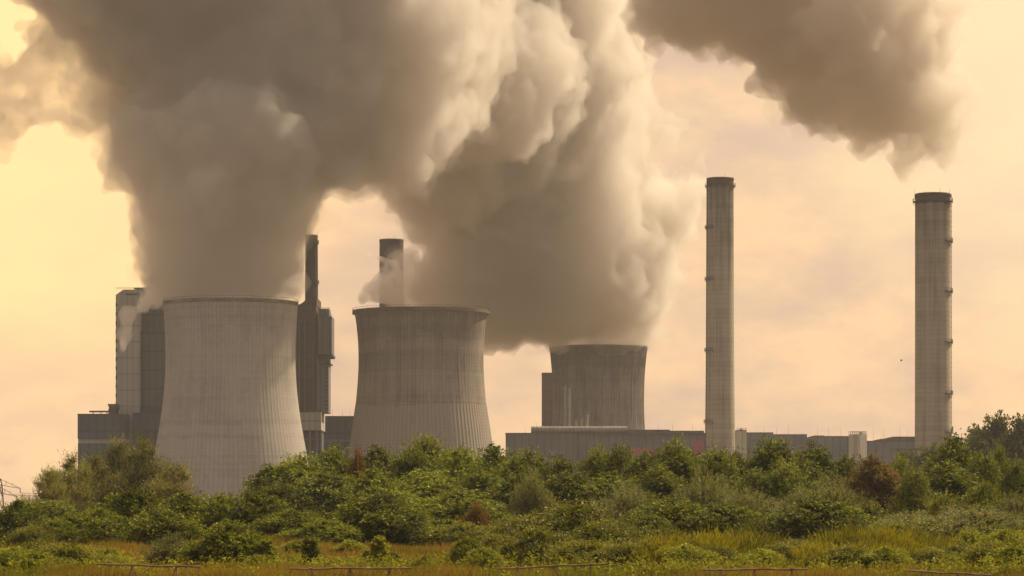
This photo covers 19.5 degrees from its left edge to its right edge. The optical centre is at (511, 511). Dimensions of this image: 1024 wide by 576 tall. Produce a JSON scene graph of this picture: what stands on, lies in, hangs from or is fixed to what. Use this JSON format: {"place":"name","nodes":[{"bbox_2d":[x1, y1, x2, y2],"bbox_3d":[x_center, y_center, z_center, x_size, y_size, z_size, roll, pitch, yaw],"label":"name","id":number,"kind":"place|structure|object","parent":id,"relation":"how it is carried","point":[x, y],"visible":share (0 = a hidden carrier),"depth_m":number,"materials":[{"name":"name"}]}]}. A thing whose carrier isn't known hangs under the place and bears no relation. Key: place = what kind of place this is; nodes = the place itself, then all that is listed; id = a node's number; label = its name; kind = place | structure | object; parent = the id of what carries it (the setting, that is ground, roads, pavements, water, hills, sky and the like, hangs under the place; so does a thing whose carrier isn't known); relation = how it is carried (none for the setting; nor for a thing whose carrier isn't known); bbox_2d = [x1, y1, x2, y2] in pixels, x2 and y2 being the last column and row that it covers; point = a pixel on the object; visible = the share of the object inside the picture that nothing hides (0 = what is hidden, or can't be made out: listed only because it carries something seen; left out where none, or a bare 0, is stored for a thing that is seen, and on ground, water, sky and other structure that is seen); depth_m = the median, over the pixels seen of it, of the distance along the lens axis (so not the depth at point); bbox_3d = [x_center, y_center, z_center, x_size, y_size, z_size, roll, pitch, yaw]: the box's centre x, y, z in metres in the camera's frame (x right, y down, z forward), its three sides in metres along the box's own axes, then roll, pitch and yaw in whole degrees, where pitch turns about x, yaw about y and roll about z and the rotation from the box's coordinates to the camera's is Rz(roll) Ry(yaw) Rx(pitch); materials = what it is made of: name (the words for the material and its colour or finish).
{"place":"outdoors","nodes":[
{"label":"outdoors","id":0,"kind":"place"},
{"bbox_2d":[77,404,130,507],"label":"bunker building","id":1,"kind":"structure","parent":0,"point":[95,432],"depth_m":1500.00,"materials":[{"name":"stone"}]},
{"bbox_2d":[116,287,189,482],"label":"boiler house","id":2,"kind":"structure","parent":0,"point":[140,354],"depth_m":1520.00,"materials":[{"name":"stone"}]},
{"bbox_2d":[296,297,334,464],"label":"boiler house","id":3,"kind":"structure","parent":0,"point":[315,340],"depth_m":1503.18,"materials":[{"name":"metal"}]},
{"bbox_2d":[305,231,318,299],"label":"chimney","id":4,"kind":"object","parent":3,"relation":"on","point":[311,264],"visible":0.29,"depth_m":1557.38,"materials":[{"name":"concrete"}]},
{"bbox_2d":[324,410,353,460],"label":"machine hall","id":5,"kind":"structure","parent":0,"point":[338,429],"depth_m":1540.00,"materials":[{"name":"stone"}]},
{"bbox_2d":[0,0,1023,509],"label":"sky","id":6,"kind":"structure","parent":0,"point":[545,166],"materials":[{"name":"beige"}]},
{"bbox_2d":[0,533,1023,575],"bbox_3d":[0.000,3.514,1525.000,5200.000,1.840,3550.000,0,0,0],"label":"ground","id":7,"kind":"structure","parent":0,"point":[321,555],"depth_m":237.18,"materials":[{"name":"green plant"}]},
{"bbox_2d":[0,499,49,545],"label":"broadleaf bush","id":8,"kind":"object","parent":7,"relation":"on","point":[17,514],"visible":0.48,"depth_m":265.03,"materials":[{"name":"green plant"}]},
{"bbox_2d":[1,523,64,546],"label":"fine leaved bush","id":9,"kind":"object","parent":7,"relation":"on","point":[34,532],"visible":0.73,"depth_m":255.03,"materials":[{"name":"green plant"}]},
{"bbox_2d":[27,463,75,513],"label":"willow tree","id":10,"kind":"object","parent":7,"relation":"on","point":[50,488],"visible":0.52,"depth_m":424.27,"materials":[{"name":"green plant"}]},
{"bbox_2d":[41,445,101,514],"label":"willow tree","id":11,"kind":"object","parent":7,"relation":"on","point":[78,485],"visible":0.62,"depth_m":429.03,"materials":[{"name":"green plant"}]},
{"bbox_2d":[25,540,128,567],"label":"fine leaved bush","id":12,"kind":"object","parent":7,"relation":"on","point":[69,550],"visible":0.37,"depth_m":197.32,"materials":[{"name":"green plant"}]},
{"bbox_2d":[58,510,110,544],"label":"broadleaf bush","id":13,"kind":"object","parent":7,"relation":"on","point":[69,518],"visible":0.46,"depth_m":260.90,"materials":[{"name":"green plant"}]},
{"bbox_2d":[74,448,127,509],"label":"willow tree","id":14,"kind":"object","parent":7,"relation":"on","point":[96,462],"visible":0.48,"depth_m":435.14,"materials":[{"name":"green plant"}]},
{"bbox_2d":[71,506,132,542],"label":"broadleaf bush","id":15,"kind":"object","parent":7,"relation":"on","point":[105,518],"visible":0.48,"depth_m":262.58,"materials":[{"name":"green plant"}]},
{"bbox_2d":[99,430,138,501],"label":"willow tree","id":16,"kind":"object","parent":7,"relation":"on","point":[116,461],"visible":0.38,"depth_m":438.65,"materials":[{"name":"green plant"}]},
{"bbox_2d":[92,485,180,525],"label":"broadleaf bush","id":17,"kind":"object","parent":7,"relation":"on","point":[129,502],"visible":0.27,"depth_m":267.27,"materials":[{"name":"green plant"}]},
{"bbox_2d":[108,425,177,498],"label":"willow tree","id":18,"kind":"object","parent":7,"relation":"on","point":[142,470],"visible":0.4,"depth_m":428.92,"materials":[{"name":"green plant"}]},
{"bbox_2d":[112,506,204,545],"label":"broadleaf bush","id":19,"kind":"object","parent":7,"relation":"on","point":[164,522],"visible":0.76,"depth_m":258.25,"materials":[{"name":"green plant"}]},
{"bbox_2d":[137,531,198,564],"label":"silvery bush","id":20,"kind":"object","parent":7,"relation":"on","point":[162,548],"visible":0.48,"depth_m":211.25,"materials":[{"name":"green plant"}]},
{"bbox_2d":[142,459,212,503],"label":"willow tree","id":21,"kind":"object","parent":7,"relation":"on","point":[168,487],"visible":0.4,"depth_m":418.92,"materials":[{"name":"green plant"}]},
{"bbox_2d":[148,491,216,528],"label":"broadleaf bush","id":22,"kind":"object","parent":7,"relation":"on","point":[185,503],"visible":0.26,"depth_m":271.17,"materials":[{"name":"green plant"}]},
{"bbox_2d":[186,490,250,535],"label":"broadleaf bush","id":23,"kind":"object","parent":7,"relation":"on","point":[217,504],"visible":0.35,"depth_m":268.44,"materials":[{"name":"green plant"}]},
{"bbox_2d":[170,518,278,564],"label":"broadleaf bush","id":24,"kind":"object","parent":7,"relation":"on","point":[235,539],"visible":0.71,"depth_m":203.71,"materials":[{"name":"green plant"}]},
{"bbox_2d":[153,295,307,504],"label":"cooling tower","id":25,"kind":"structure","parent":7,"relation":"on","point":[230,415],"depth_m":1371.60,"materials":[{"name":"concrete"}]},
{"bbox_2d":[219,488,292,533],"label":"broadleaf bush","id":26,"kind":"object","parent":7,"relation":"on","point":[259,504],"visible":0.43,"depth_m":266.91,"materials":[{"name":"green plant"}]},
{"bbox_2d":[235,462,297,504],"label":"locust tree","id":27,"kind":"object","parent":7,"relation":"on","point":[256,482],"visible":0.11,"depth_m":349.15,"materials":[{"name":"green plant"}]},
{"bbox_2d":[249,508,323,536],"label":"broadleaf bush","id":28,"kind":"object","parent":7,"relation":"on","point":[293,519],"visible":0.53,"depth_m":258.77,"materials":[{"name":"green plant"}]},
{"bbox_2d":[238,450,336,504],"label":"locust tree","id":29,"kind":"object","parent":7,"relation":"on","point":[298,468],"visible":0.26,"depth_m":350.34,"materials":[{"name":"green plant"}]},
{"bbox_2d":[258,480,319,516],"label":"locust tree","id":30,"kind":"object","parent":7,"relation":"on","point":[281,492],"visible":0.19,"depth_m":320.72,"materials":[{"name":"green plant"}]},
{"bbox_2d":[284,467,357,519],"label":"locust tree","id":31,"kind":"object","parent":7,"relation":"on","point":[322,487],"visible":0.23,"depth_m":323.20,"materials":[{"name":"green plant"}]},
{"bbox_2d":[274,518,368,544],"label":"broadleaf bush","id":32,"kind":"object","parent":7,"relation":"on","point":[326,530],"visible":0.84,"depth_m":250.57,"materials":[{"name":"green plant"}]},
{"bbox_2d":[316,441,366,504],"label":"locust tree","id":33,"kind":"object","parent":7,"relation":"on","point":[338,462],"visible":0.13,"depth_m":354.43,"materials":[{"name":"green plant"}]},
{"bbox_2d":[341,443,396,479],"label":"locust tree","id":34,"kind":"object","parent":7,"relation":"on","point":[380,457],"visible":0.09,"depth_m":356.82,"materials":[{"name":"green plant"}]},
{"bbox_2d":[318,465,425,519],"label":"locust tree","id":35,"kind":"object","parent":7,"relation":"on","point":[373,480],"visible":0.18,"depth_m":321.03,"materials":[{"name":"green plant"}]},
{"bbox_2d":[315,489,441,545],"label":"broadleaf bush","id":36,"kind":"object","parent":7,"relation":"on","point":[373,515],"visible":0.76,"depth_m":255.54,"materials":[{"name":"green plant"}]},
{"bbox_2d":[379,238,403,306],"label":"chimney","id":37,"kind":"object","parent":7,"relation":"on","point":[391,272],"visible":0.34,"depth_m":1923.36,"materials":[{"name":"concrete"}]},
{"bbox_2d":[337,488,459,526],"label":"locust tree","id":38,"kind":"object","parent":7,"relation":"on","point":[416,504],"visible":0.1,"depth_m":302.49,"materials":[{"name":"green plant"}]},
{"bbox_2d":[381,445,448,488],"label":"locust tree","id":39,"kind":"object","parent":7,"relation":"on","point":[409,462],"visible":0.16,"depth_m":348.74,"materials":[{"name":"green plant"}]},
{"bbox_2d":[348,304,492,464],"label":"cooling tower","id":40,"kind":"structure","parent":7,"relation":"on","point":[421,369],"depth_m":1452.07,"materials":[{"name":"concrete"}]},
{"bbox_2d":[383,467,466,500],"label":"locust tree","id":41,"kind":"object","parent":7,"relation":"on","point":[427,484],"visible":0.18,"depth_m":323.83,"materials":[{"name":"green plant"}]},
{"bbox_2d":[390,433,461,467],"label":"locust tree","id":42,"kind":"object","parent":7,"relation":"on","point":[428,446],"visible":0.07,"depth_m":371.21,"materials":[{"name":"green plant"}]},
{"bbox_2d":[418,519,496,545],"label":"fine leaved bush","id":43,"kind":"object","parent":7,"relation":"on","point":[456,531],"visible":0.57,"depth_m":254.52,"materials":[{"name":"green plant"}]},
{"bbox_2d":[432,442,495,480],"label":"locust tree","id":44,"kind":"object","parent":7,"relation":"on","point":[461,459],"visible":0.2,"depth_m":354.51,"materials":[{"name":"green plant"}]},
{"bbox_2d":[417,485,522,529],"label":"locust tree","id":45,"kind":"object","parent":7,"relation":"on","point":[458,500],"visible":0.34,"depth_m":303.62,"materials":[{"name":"green plant"}]},
{"bbox_2d":[432,466,510,504],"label":"locust tree","id":46,"kind":"object","parent":7,"relation":"on","point":[479,479],"visible":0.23,"depth_m":320.85,"materials":[{"name":"green plant"}]},
{"bbox_2d":[0,547,1023,575],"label":"herb growth","id":47,"kind":"object","parent":7,"relation":"on","point":[614,572],"visible":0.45,"depth_m":182.75,"materials":[{"name":"green plant"}]},
{"bbox_2d":[0,515,1023,547],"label":"undergrowth","id":48,"kind":"object","parent":7,"relation":"on","point":[448,519],"visible":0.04,"depth_m":262.11,"materials":[{"name":"green plant"}]},
{"bbox_2d":[474,469,557,515],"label":"locust tree","id":49,"kind":"object","parent":7,"relation":"on","point":[502,496],"visible":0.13,"depth_m":316.58,"materials":[{"name":"green plant"}]},
{"bbox_2d":[484,446,553,484],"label":"locust tree","id":50,"kind":"object","parent":7,"relation":"on","point":[520,463],"visible":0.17,"depth_m":350.42,"materials":[{"name":"green plant"}]},
{"bbox_2d":[505,465,560,517],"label":"silvery bush","id":51,"kind":"object","parent":7,"relation":"on","point":[529,496],"visible":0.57,"depth_m":307.14,"materials":[{"name":"green plant"}]},
{"bbox_2d":[491,520,580,563],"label":"fine leaved bush","id":52,"kind":"object","parent":7,"relation":"on","point":[536,539],"visible":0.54,"depth_m":202.80,"materials":[{"name":"green plant"}]},
{"bbox_2d":[541,469,605,513],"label":"broadleaf tree","id":53,"kind":"object","parent":7,"relation":"on","point":[565,484],"visible":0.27,"depth_m":316.22,"materials":[{"name":"green plant"}]},
{"bbox_2d":[490,492,670,540],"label":"fine leaved bush","id":54,"kind":"object","parent":7,"relation":"on","point":[567,515],"visible":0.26,"depth_m":220.65,"materials":[{"name":"green plant"}]},
{"bbox_2d":[534,532,632,567],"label":"fine leaved bush","id":55,"kind":"object","parent":7,"relation":"on","point":[577,548],"visible":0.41,"depth_m":199.16,"materials":[{"name":"green plant"}]},
{"bbox_2d":[573,438,610,481],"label":"broadleaf tree","id":56,"kind":"object","parent":7,"relation":"on","point":[595,462],"visible":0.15,"depth_m":344.46,"materials":[{"name":"green plant"}]},
{"bbox_2d":[549,343,647,429],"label":"cooling tower","id":57,"kind":"structure","parent":7,"relation":"on","point":[605,382],"depth_m":1874.46,"materials":[{"name":"concrete"}]},
{"bbox_2d":[562,514,656,545],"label":"fine leaved bush","id":58,"kind":"object","parent":7,"relation":"on","point":[617,533],"visible":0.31,"depth_m":204.81,"materials":[{"name":"green plant"}]},
{"bbox_2d":[600,442,636,477],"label":"broadleaf tree","id":59,"kind":"object","parent":7,"relation":"on","point":[618,460],"visible":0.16,"depth_m":341.55,"materials":[{"name":"green plant"}]},
{"bbox_2d":[581,539,658,566],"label":"fine leaved bush","id":60,"kind":"object","parent":7,"relation":"on","point":[609,555],"visible":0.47,"depth_m":196.06,"materials":[{"name":"green plant"}]},
{"bbox_2d":[567,466,673,511],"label":"broadleaf tree","id":61,"kind":"object","parent":7,"relation":"on","point":[600,485],"visible":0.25,"depth_m":314.16,"materials":[{"name":"green plant"}]},
{"bbox_2d":[583,480,661,521],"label":"silvery bush","id":62,"kind":"object","parent":7,"relation":"on","point":[627,502],"visible":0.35,"depth_m":290.68,"materials":[{"name":"green plant"}]},
{"bbox_2d":[616,511,687,537],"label":"broadleaf bush","id":63,"kind":"object","parent":7,"relation":"on","point":[647,520],"visible":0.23,"depth_m":249.37,"materials":[{"name":"green plant"}]},
{"bbox_2d":[603,529,713,566],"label":"broom bush","id":64,"kind":"object","parent":7,"relation":"on","point":[654,546],"visible":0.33,"depth_m":195.63,"materials":[{"name":"green plant"}]},
{"bbox_2d":[627,460,690,504],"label":"broadleaf tree","id":65,"kind":"object","parent":7,"relation":"on","point":[663,483],"visible":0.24,"depth_m":316.61,"materials":[{"name":"green plant"}]},
{"bbox_2d":[609,497,719,531],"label":"broadleaf bush","id":66,"kind":"object","parent":7,"relation":"on","point":[668,508],"visible":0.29,"depth_m":260.02,"materials":[{"name":"green plant"}]},
{"bbox_2d":[644,432,702,495],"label":"broadleaf tree","id":67,"kind":"object","parent":7,"relation":"on","point":[677,463],"visible":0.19,"depth_m":343.35,"materials":[{"name":"green plant"}]},
{"bbox_2d":[646,543,721,566],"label":"leafy bush","id":68,"kind":"object","parent":7,"relation":"on","point":[686,550],"visible":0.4,"depth_m":193.13,"materials":[{"name":"green plant"}]},
{"bbox_2d":[667,463,733,509],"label":"silvery bush","id":69,"kind":"object","parent":7,"relation":"on","point":[701,491],"visible":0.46,"depth_m":298.72,"materials":[{"name":"green plant"}]},
{"bbox_2d":[685,445,742,491],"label":"broadleaf tree","id":70,"kind":"object","parent":7,"relation":"on","point":[716,461],"visible":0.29,"depth_m":341.01,"materials":[{"name":"green plant"}]},
{"bbox_2d":[672,519,756,554],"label":"broom bush","id":71,"kind":"object","parent":7,"relation":"on","point":[716,539],"visible":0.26,"depth_m":201.01,"materials":[{"name":"green plant"}]},
{"bbox_2d":[704,177,735,460],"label":"chimney","id":72,"kind":"object","parent":7,"relation":"on","point":[719,421],"visible":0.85,"depth_m":1494.03,"materials":[{"name":"concrete"}]},
{"bbox_2d":[673,500,776,537],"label":"broadleaf bush","id":73,"kind":"object","parent":7,"relation":"on","point":[732,515],"visible":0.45,"depth_m":256.42,"materials":[{"name":"green plant"}]},
{"bbox_2d":[709,486,789,529],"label":"silvery bush","id":74,"kind":"object","parent":7,"relation":"on","point":[751,503],"visible":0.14,"depth_m":287.08,"materials":[{"name":"green plant"}]},
{"bbox_2d":[729,466,779,513],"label":"broadleaf tree","id":75,"kind":"object","parent":7,"relation":"on","point":[753,479],"visible":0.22,"depth_m":321.02,"materials":[{"name":"green plant"}]},
{"bbox_2d":[714,516,809,551],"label":"broom bush","id":76,"kind":"object","parent":7,"relation":"on","point":[755,538],"visible":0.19,"depth_m":203.90,"materials":[{"name":"green plant"}]},
{"bbox_2d":[732,433,834,496],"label":"locust tree","id":77,"kind":"object","parent":7,"relation":"on","point":[765,457],"visible":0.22,"depth_m":343.67,"materials":[{"name":"green plant"}]},
{"bbox_2d":[753,456,821,520],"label":"broadleaf tree","id":78,"kind":"object","parent":7,"relation":"on","point":[784,480],"visible":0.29,"depth_m":320.67,"materials":[{"name":"green plant"}]},
{"bbox_2d":[779,535,855,567],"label":"broom bush","id":79,"kind":"object","parent":7,"relation":"on","point":[812,550],"visible":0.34,"depth_m":195.90,"materials":[{"name":"green plant"}]},
{"bbox_2d":[758,494,880,541],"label":"broadleaf bush","id":80,"kind":"object","parent":7,"relation":"on","point":[813,516],"visible":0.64,"depth_m":253.80,"materials":[{"name":"green plant"}]},
{"bbox_2d":[799,439,850,494],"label":"locust tree","id":81,"kind":"object","parent":7,"relation":"on","point":[822,458],"visible":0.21,"depth_m":347.12,"materials":[{"name":"green plant"}]},
{"bbox_2d":[785,475,878,508],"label":"silvery bush","id":82,"kind":"object","parent":7,"relation":"on","point":[834,494],"visible":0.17,"depth_m":298.91,"materials":[{"name":"green plant"}]},
{"bbox_2d":[788,514,881,545],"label":"broom bush","id":83,"kind":"object","parent":7,"relation":"on","point":[846,534],"visible":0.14,"depth_m":204.91,"materials":[{"name":"green plant"}]},
{"bbox_2d":[800,542,884,568],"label":"fine leaved bush","id":84,"kind":"object","parent":7,"relation":"on","point":[845,553],"visible":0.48,"depth_m":193.80,"materials":[{"name":"green plant"}]},
{"bbox_2d":[836,449,908,516],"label":"rusty leaved tree","id":85,"kind":"object","parent":7,"relation":"on","point":[876,479],"visible":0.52,"depth_m":333.84,"materials":[{"name":"brown plant"}]},
{"bbox_2d":[835,516,930,551],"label":"broom bush","id":86,"kind":"object","parent":7,"relation":"on","point":[884,535],"visible":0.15,"depth_m":200.33,"materials":[{"name":"green plant"}]},
{"bbox_2d":[858,546,916,567],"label":"leafy bush","id":87,"kind":"object","parent":7,"relation":"on","point":[887,554],"visible":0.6,"depth_m":193.27,"materials":[{"name":"green plant"}]},
{"bbox_2d":[885,467,933,519],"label":"broadleaf tree","id":88,"kind":"object","parent":7,"relation":"on","point":[912,495],"visible":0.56,"depth_m":323.84,"materials":[{"name":"green plant"}]},
{"bbox_2d":[913,189,952,455],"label":"chimney","id":89,"kind":"object","parent":7,"relation":"on","point":[933,318],"visible":0.82,"depth_m":1184.03,"materials":[{"name":"concrete"}]},
{"bbox_2d":[916,426,976,475],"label":"broadleaf tree","id":90,"kind":"object","parent":7,"relation":"on","point":[953,448],"visible":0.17,"depth_m":349.05,"materials":[{"name":"green plant"}]},
{"bbox_2d":[897,455,1004,506],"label":"broadleaf tree","id":91,"kind":"object","parent":7,"relation":"on","point":[958,481],"visible":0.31,"depth_m":333.21,"materials":[{"name":"green plant"}]},
{"bbox_2d":[898,503,1023,538],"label":"silvery bush","id":92,"kind":"object","parent":7,"relation":"on","point":[985,518],"visible":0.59,"depth_m":265.58,"materials":[{"name":"green plant"}]},
{"bbox_2d":[955,479,1008,512],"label":"broadleaf bush","id":93,"kind":"object","parent":7,"relation":"on","point":[984,494],"visible":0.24,"depth_m":291.15,"materials":[{"name":"green plant"}]},
{"bbox_2d":[963,450,1004,498],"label":"broadleaf tree","id":94,"kind":"object","parent":7,"relation":"on","point":[987,466],"visible":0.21,"depth_m":343.87,"materials":[{"name":"green plant"}]},
{"bbox_2d":[964,409,1013,461],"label":"distant tree","id":95,"kind":"object","parent":7,"relation":"on","point":[983,441],"visible":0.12,"depth_m":797.72,"materials":[{"name":"green plant"}]},
{"bbox_2d":[988,412,1023,466],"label":"distant tree","id":96,"kind":"object","parent":7,"relation":"on","point":[1012,443],"visible":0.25,"depth_m":777.50,"materials":[{"name":"green plant"}]},
{"bbox_2d":[992,452,1023,501],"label":"broadleaf tree","id":97,"kind":"object","parent":7,"relation":"on","point":[1013,480],"visible":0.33,"depth_m":339.34,"materials":[{"name":"green plant"}]},
{"bbox_2d":[505,423,704,473],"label":"machine hall","id":98,"kind":"structure","parent":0,"point":[572,443],"depth_m":1621.00,"materials":[{"name":"metal"}]},
{"bbox_2d":[747,432,810,462],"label":"workshop hall","id":99,"kind":"structure","parent":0,"point":[796,440],"depth_m":1600.00,"materials":[{"name":"metal"}]},
{"bbox_2d":[808,427,848,467],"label":"workshop hall","id":100,"kind":"structure","parent":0,"point":[837,443],"depth_m":1590.00,"materials":[{"name":"metal"}]},
{"bbox_2d":[867,437,914,468],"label":"workshop hall","id":101,"kind":"structure","parent":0,"point":[883,447],"depth_m":1560.00,"materials":[{"name":"metal"}]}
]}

